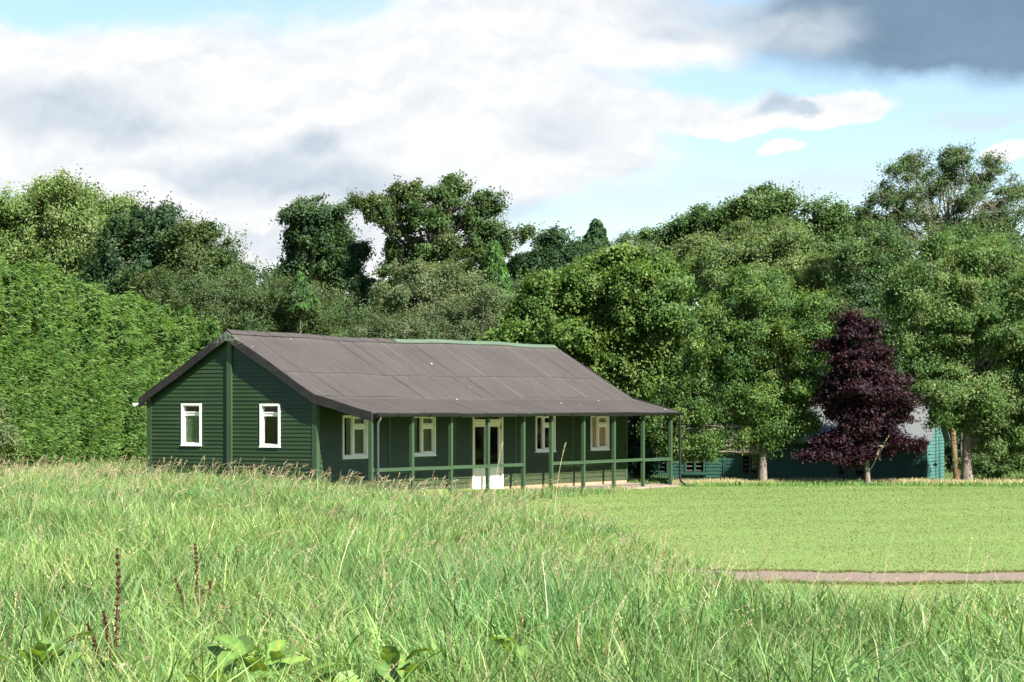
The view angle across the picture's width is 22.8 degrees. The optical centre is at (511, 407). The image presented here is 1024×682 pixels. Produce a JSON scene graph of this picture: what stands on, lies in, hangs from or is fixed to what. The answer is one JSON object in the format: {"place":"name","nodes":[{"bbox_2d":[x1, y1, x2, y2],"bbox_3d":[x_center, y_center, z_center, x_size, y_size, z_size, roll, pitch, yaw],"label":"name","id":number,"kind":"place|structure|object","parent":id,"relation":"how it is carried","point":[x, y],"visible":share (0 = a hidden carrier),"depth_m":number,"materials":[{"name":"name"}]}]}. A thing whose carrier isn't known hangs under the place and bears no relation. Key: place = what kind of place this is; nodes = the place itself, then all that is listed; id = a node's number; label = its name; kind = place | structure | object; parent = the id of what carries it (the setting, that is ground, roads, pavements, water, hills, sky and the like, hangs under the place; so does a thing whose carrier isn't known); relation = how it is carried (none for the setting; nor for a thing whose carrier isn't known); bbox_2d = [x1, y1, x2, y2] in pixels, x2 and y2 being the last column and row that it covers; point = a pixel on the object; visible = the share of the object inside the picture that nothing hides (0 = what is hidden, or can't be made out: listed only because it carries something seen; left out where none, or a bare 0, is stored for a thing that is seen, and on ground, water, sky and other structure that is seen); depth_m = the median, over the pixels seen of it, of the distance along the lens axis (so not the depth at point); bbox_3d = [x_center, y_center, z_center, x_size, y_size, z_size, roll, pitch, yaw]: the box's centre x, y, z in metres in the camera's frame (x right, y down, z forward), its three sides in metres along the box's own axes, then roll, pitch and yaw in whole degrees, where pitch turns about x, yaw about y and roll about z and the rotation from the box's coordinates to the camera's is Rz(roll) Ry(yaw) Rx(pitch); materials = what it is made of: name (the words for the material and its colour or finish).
{"place":"outdoors","nodes":[
{"label":"outdoors","id":0,"kind":"place"},
{"bbox_2d":[0,457,1023,681],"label":"long grass","id":1,"kind":"structure","parent":0,"point":[880,628],"depth_m":18.30,"materials":[{"name":"green plant"}]},
{"bbox_2d":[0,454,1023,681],"bbox_3d":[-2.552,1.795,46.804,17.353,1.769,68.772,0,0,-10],"label":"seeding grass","id":2,"kind":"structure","parent":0,"point":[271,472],"depth_m":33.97,"materials":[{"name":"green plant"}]},
{"bbox_2d":[0,0,1023,401],"label":"sky","id":3,"kind":"structure","parent":0,"point":[624,114],"materials":[{"name":"white"}]},
{"bbox_2d":[11,454,1023,681],"bbox_3d":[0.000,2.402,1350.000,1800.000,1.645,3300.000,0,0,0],"label":"ground","id":4,"kind":"structure","parent":0,"point":[772,561],"depth_m":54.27,"materials":[{"name":"green plant"}]},
{"bbox_2d":[0,392,33,472],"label":"bramble bush","id":5,"kind":"object","parent":4,"relation":"on","point":[8,439],"visible":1,"depth_m":71.92,"materials":[{"name":"green plant"}]},
{"bbox_2d":[0,630,96,675],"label":"dock plant","id":6,"kind":"object","parent":4,"relation":"on","point":[40,649],"visible":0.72,"depth_m":14.09,"materials":[{"name":"green plant"}]},
{"bbox_2d":[0,164,113,284],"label":"ash tree","id":7,"kind":"object","parent":4,"relation":"on","point":[52,229],"visible":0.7,"depth_m":135.87,"materials":[{"name":"green plant"}]},
{"bbox_2d":[33,612,86,639],"bbox_3d":[-2.933,1.419,16.331,0.263,0.239,0.371,0,0,25],"label":"dock plant","id":8,"kind":"object","parent":4,"relation":"on","point":[47,618],"visible":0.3,"depth_m":16.25,"materials":[{"name":"green plant"}]},
{"bbox_2d":[69,176,150,273],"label":"ash tree","id":9,"kind":"object","parent":4,"relation":"on","point":[118,204],"visible":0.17,"depth_m":139.48,"materials":[{"name":"green plant"}]},
{"bbox_2d":[0,252,221,469],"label":"conifer hedge","id":10,"kind":"object","parent":4,"relation":"on","point":[74,354],"visible":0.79,"depth_m":94.08,"materials":[{"name":"green plant"}]},
{"bbox_2d":[81,548,162,674],"bbox_3d":[-2.249,1.213,14.592,0.387,0.815,0.491,0,0,-30],"label":"dock plant","id":11,"kind":"object","parent":4,"relation":"on","point":[117,611],"visible":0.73,"depth_m":14.60,"materials":[{"name":"brown plant"}]},
{"bbox_2d":[76,191,202,301],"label":"oak tree","id":12,"kind":"object","parent":4,"relation":"on","point":[137,237],"visible":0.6,"depth_m":134.05,"materials":[{"name":"green plant"}]},
{"bbox_2d":[174,543,211,623],"bbox_3d":[-2.374,1.354,19.042,0.350,0.672,0.157,0,0,-17],"label":"dock plant","id":13,"kind":"object","parent":4,"relation":"on","point":[196,570],"visible":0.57,"depth_m":19.00,"materials":[{"name":"brown plant"}]},
{"bbox_2d":[112,210,275,309],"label":"oak tree","id":14,"kind":"object","parent":4,"relation":"on","point":[191,247],"visible":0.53,"depth_m":132.17,"materials":[{"name":"green plant"}]},
{"bbox_2d":[183,642,279,681],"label":"dock plant","id":15,"kind":"object","parent":4,"relation":"on","point":[230,657],"visible":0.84,"depth_m":13.37,"materials":[{"name":"green plant"}]},
{"bbox_2d":[3,464,464,537],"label":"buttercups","id":16,"kind":"object","parent":4,"relation":"on","point":[176,489],"visible":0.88,"depth_m":48.49,"materials":[{"name":"green plant"}]},
{"bbox_2d":[159,634,345,681],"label":"dock plant","id":17,"kind":"object","parent":4,"relation":"on","point":[275,650],"visible":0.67,"depth_m":14.07,"materials":[{"name":"green plant"}]},
{"bbox_2d":[139,261,372,336],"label":"willow tree","id":18,"kind":"object","parent":4,"relation":"on","point":[197,293],"visible":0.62,"depth_m":127.86,"materials":[{"name":"green plant"}]},
{"bbox_2d":[282,270,319,333],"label":"cypress tree","id":19,"kind":"object","parent":4,"relation":"on","point":[300,277],"visible":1,"depth_m":126.68,"materials":[{"name":"green plant"}]},
{"bbox_2d":[260,194,372,302],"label":"oak tree","id":20,"kind":"object","parent":4,"relation":"on","point":[308,248],"visible":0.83,"depth_m":140.20,"materials":[{"name":"green plant"}]},
{"bbox_2d":[335,523,357,598],"bbox_3d":[-1.241,1.280,19.022,0.191,0.857,0.030,0,0,-8],"label":"grass stalk","id":21,"kind":"object","parent":4,"relation":"on","point":[346,548],"depth_m":19.02,"materials":[{"name":"plant"}]},
{"bbox_2d":[337,238,380,331],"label":"ivy clad tree","id":22,"kind":"object","parent":4,"relation":"on","point":[358,253],"visible":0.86,"depth_m":133.58,"materials":[{"name":"green plant"}]},
{"bbox_2d":[333,646,455,681],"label":"dock plant","id":23,"kind":"object","parent":4,"relation":"on","point":[392,654],"visible":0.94,"depth_m":13.82,"materials":[{"name":"green plant"}]},
{"bbox_2d":[132,329,693,493],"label":"timber hut","id":24,"kind":"object","parent":4,"relation":"on","point":[422,410],"visible":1,"depth_m":74.16,"materials":[{"name":"green paint"}]},
{"bbox_2d":[180,403,201,445],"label":"window","id":25,"kind":"structure","parent":24,"relation":"in","point":[191,422],"depth_m":72.29,"materials":[{"name":"white paint"}]},
{"bbox_2d":[259,404,280,447],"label":"window","id":26,"kind":"structure","parent":24,"relation":"in","point":[262,413],"depth_m":70.88,"materials":[{"name":"white paint"}]},
{"bbox_2d":[342,415,367,458],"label":"window","id":27,"kind":"structure","parent":24,"relation":"in","point":[364,426],"depth_m":71.61,"materials":[{"name":"white paint"}]},
{"bbox_2d":[414,417,436,456],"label":"window","id":28,"kind":"structure","parent":24,"relation":"in","point":[432,425],"depth_m":74.84,"materials":[{"name":"white paint"}]},
{"bbox_2d":[474,422,484,488],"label":"door","id":29,"kind":"structure","parent":24,"relation":"in","point":[479,473],"depth_m":77.41,"materials":[{"name":"beige paint"}]},
{"bbox_2d":[490,421,500,488],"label":"door","id":30,"kind":"structure","parent":24,"relation":"in","point":[493,470],"depth_m":78.36,"materials":[{"name":"beige paint"}]},
{"bbox_2d":[535,416,556,452],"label":"window","id":31,"kind":"structure","parent":24,"relation":"in","point":[544,425],"depth_m":80.75,"materials":[{"name":"white paint"}]},
{"bbox_2d":[590,416,609,450],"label":"window","id":32,"kind":"structure","parent":24,"relation":"in","point":[599,425],"depth_m":83.94,"materials":[{"name":"white paint"}]},
{"bbox_2d":[324,279,519,340],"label":"birch tree","id":33,"kind":"object","parent":4,"relation":"on","point":[465,327],"visible":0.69,"depth_m":103.34,"materials":[{"name":"green plant"}]},
{"bbox_2d":[360,252,497,338],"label":"sallow tree","id":34,"kind":"object","parent":4,"relation":"on","point":[422,279],"visible":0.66,"depth_m":111.03,"materials":[{"name":"green plant"}]},
{"bbox_2d":[345,169,546,286],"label":"oak tree","id":35,"kind":"object","parent":4,"relation":"on","point":[437,219],"visible":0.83,"depth_m":131.47,"materials":[{"name":"green plant"}]},
{"bbox_2d":[477,239,515,317],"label":"cypress tree","id":36,"kind":"object","parent":4,"relation":"on","point":[495,266],"visible":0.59,"depth_m":113.66,"materials":[{"name":"green plant"}]},
{"bbox_2d":[487,634,551,660],"bbox_3d":[0.016,1.433,15.098,0.419,0.179,0.261,0,0,-41],"label":"dock plant","id":37,"kind":"object","parent":4,"relation":"on","point":[503,643],"visible":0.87,"depth_m":15.08,"materials":[{"name":"green plant"}]},
{"bbox_2d":[29,212,1023,407],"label":"woodland","id":38,"kind":"object","parent":4,"relation":"on","point":[691,301],"visible":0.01,"depth_m":147.05,"materials":[{"name":"green plant"}]},
{"bbox_2d":[541,557,547,618],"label":"grass stalk","id":39,"kind":"object","parent":4,"relation":"on","point":[545,585],"depth_m":16.50,"materials":[{"name":"plant"}]},
{"bbox_2d":[506,221,612,284],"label":"oak tree","id":40,"kind":"object","parent":4,"relation":"on","point":[552,249],"visible":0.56,"depth_m":133.44,"materials":[{"name":"green plant"}]},
{"bbox_2d":[554,444,565,526],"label":"grass stalk","id":41,"kind":"object","parent":4,"relation":"on","point":[558,475],"depth_m":50.03,"materials":[{"name":"green plant"}]},
{"bbox_2d":[476,235,700,401],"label":"sycamore tree","id":42,"kind":"object","parent":4,"relation":"on","point":[611,317],"visible":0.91,"depth_m":96.05,"materials":[{"name":"green plant"}]},
{"bbox_2d":[509,226,676,296],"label":"birch tree","id":43,"kind":"object","parent":4,"relation":"on","point":[625,237],"visible":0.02,"depth_m":125.62,"materials":[{"name":"green plant"}]},
{"bbox_2d":[582,218,609,247],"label":"cypress tree","id":44,"kind":"object","parent":4,"relation":"on","point":[596,230],"visible":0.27,"depth_m":137.68,"materials":[{"name":"green plant"}]},
{"bbox_2d":[627,390,666,478],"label":"elder bush","id":45,"kind":"object","parent":4,"relation":"on","point":[634,446],"visible":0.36,"depth_m":90.23,"materials":[{"name":"green plant"}]},
{"bbox_2d":[627,201,728,384],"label":"ash tree","id":46,"kind":"object","parent":4,"relation":"on","point":[698,220],"visible":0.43,"depth_m":127.55,"materials":[{"name":"green plant"}]},
{"bbox_2d":[632,262,840,480],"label":"rowan tree","id":47,"kind":"object","parent":4,"relation":"on","point":[738,357],"visible":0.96,"depth_m":85.96,"materials":[{"name":"green plant"}]},
{"bbox_2d":[667,209,852,324],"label":"ash tree","id":48,"kind":"object","parent":4,"relation":"on","point":[775,238],"visible":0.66,"depth_m":106.84,"materials":[{"name":"green plant"}]},
{"bbox_2d":[628,404,950,480],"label":"long shed","id":49,"kind":"structure","parent":4,"relation":"on","point":[899,465],"depth_m":93.51,"materials":[{"name":"teal paint"}]},
{"bbox_2d":[656,457,667,475],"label":"window","id":50,"kind":"structure","parent":49,"relation":"in","point":[666,474],"depth_m":94.98,"materials":[{"name":"teal paint"}]},
{"bbox_2d":[683,458,705,474],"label":"window","id":51,"kind":"structure","parent":49,"relation":"in","point":[686,473],"depth_m":94.61,"materials":[{"name":"teal paint"}]},
{"bbox_2d":[739,455,757,476],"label":"window","id":52,"kind":"structure","parent":49,"relation":"in","point":[743,474],"depth_m":93.97,"materials":[{"name":"teal paint"}]},
{"bbox_2d":[835,462,846,478],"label":"window","id":53,"kind":"structure","parent":49,"relation":"in","point":[840,477],"depth_m":92.94,"materials":[{"name":"teal paint"}]},
{"bbox_2d":[852,465,864,478],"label":"window","id":54,"kind":"structure","parent":49,"relation":"in","point":[855,477],"depth_m":92.71,"materials":[{"name":"teal paint"}]},
{"bbox_2d":[713,180,865,369],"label":"oak tree","id":55,"kind":"object","parent":4,"relation":"on","point":[763,200],"visible":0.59,"depth_m":125.27,"materials":[{"name":"green plant"}]},
{"bbox_2d":[598,562,1023,585],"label":"verge grass","id":56,"kind":"structure","parent":4,"relation":"on","point":[923,582],"depth_m":40.04,"materials":[{"name":"green plant"}]},
{"bbox_2d":[784,488,870,590],"bbox_3d":[3.108,1.564,25.001,0.962,1.558,0.036,0,0,0],"label":"grass stalk","id":57,"kind":"object","parent":4,"relation":"on","point":[815,528],"depth_m":25.00,"materials":[{"name":"green plant"}]},
{"bbox_2d":[791,307,929,484],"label":"purple maple","id":58,"kind":"object","parent":4,"relation":"on","point":[873,416],"visible":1,"depth_m":85.00,"materials":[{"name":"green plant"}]},
{"bbox_2d":[841,436,888,591],"bbox_3d":[3.335,1.279,24.029,0.483,2.023,0.034,0,0,-3],"label":"grass stalk","id":59,"kind":"object","parent":4,"relation":"on","point":[857,504],"depth_m":24.02,"materials":[{"name":"green plant"}]},
{"bbox_2d":[880,498,907,600],"bbox_3d":[3.774,1.659,25.051,0.352,1.587,0.030,0,0,-17],"label":"grass stalk","id":60,"kind":"object","parent":4,"relation":"on","point":[893,534],"depth_m":25.05,"materials":[{"name":"green plant"}]},
{"bbox_2d":[806,212,1023,394],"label":"ash tree","id":61,"kind":"object","parent":4,"relation":"on","point":[863,257],"visible":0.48,"depth_m":100.38,"materials":[{"name":"green plant"}]},
{"bbox_2d":[845,142,1023,272],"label":"ash tree","id":62,"kind":"object","parent":4,"relation":"on","point":[959,158],"visible":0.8,"depth_m":103.53,"materials":[{"name":"green plant"}]},
{"bbox_2d":[875,222,1023,480],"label":"ash tree","id":63,"kind":"object","parent":4,"relation":"on","point":[969,309],"visible":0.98,"depth_m":86.94,"materials":[{"name":"green plant"}]},
{"bbox_2d":[951,428,962,479],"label":"dead trunk","id":64,"kind":"object","parent":4,"relation":"on","point":[954,455],"visible":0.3,"depth_m":94.43,"materials":[{"name":"brown wood"}]},
{"bbox_2d":[944,429,995,475],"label":"elder bush","id":65,"kind":"object","parent":4,"relation":"on","point":[948,452],"visible":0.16,"depth_m":98.14,"materials":[{"name":"green plant"}]},
{"bbox_2d":[953,451,1023,479],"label":"elder bush","id":66,"kind":"object","parent":4,"relation":"on","point":[981,465],"visible":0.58,"depth_m":92.31,"materials":[{"name":"green plant"}]},
{"bbox_2d":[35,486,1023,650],"bbox_3d":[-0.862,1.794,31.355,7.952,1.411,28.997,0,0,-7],"label":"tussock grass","id":67,"kind":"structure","parent":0,"point":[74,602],"depth_m":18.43,"materials":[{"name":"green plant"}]},
{"bbox_2d":[591,563,1023,582],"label":"path","id":68,"kind":"structure","parent":0,"point":[904,577],"depth_m":39.38,"materials":[{"name":"beige gravel"}]},
{"bbox_2d":[648,461,1023,483],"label":"rough grass","id":69,"kind":"structure","parent":0,"point":[1019,475],"depth_m":92.03,"materials":[{"name":"green plant"}]},
{"bbox_2d":[667,476,1023,487],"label":"dry grass","id":70,"kind":"structure","parent":0,"point":[722,482],"depth_m":85.17,"materials":[{"name":"beige plant"}]}
]}

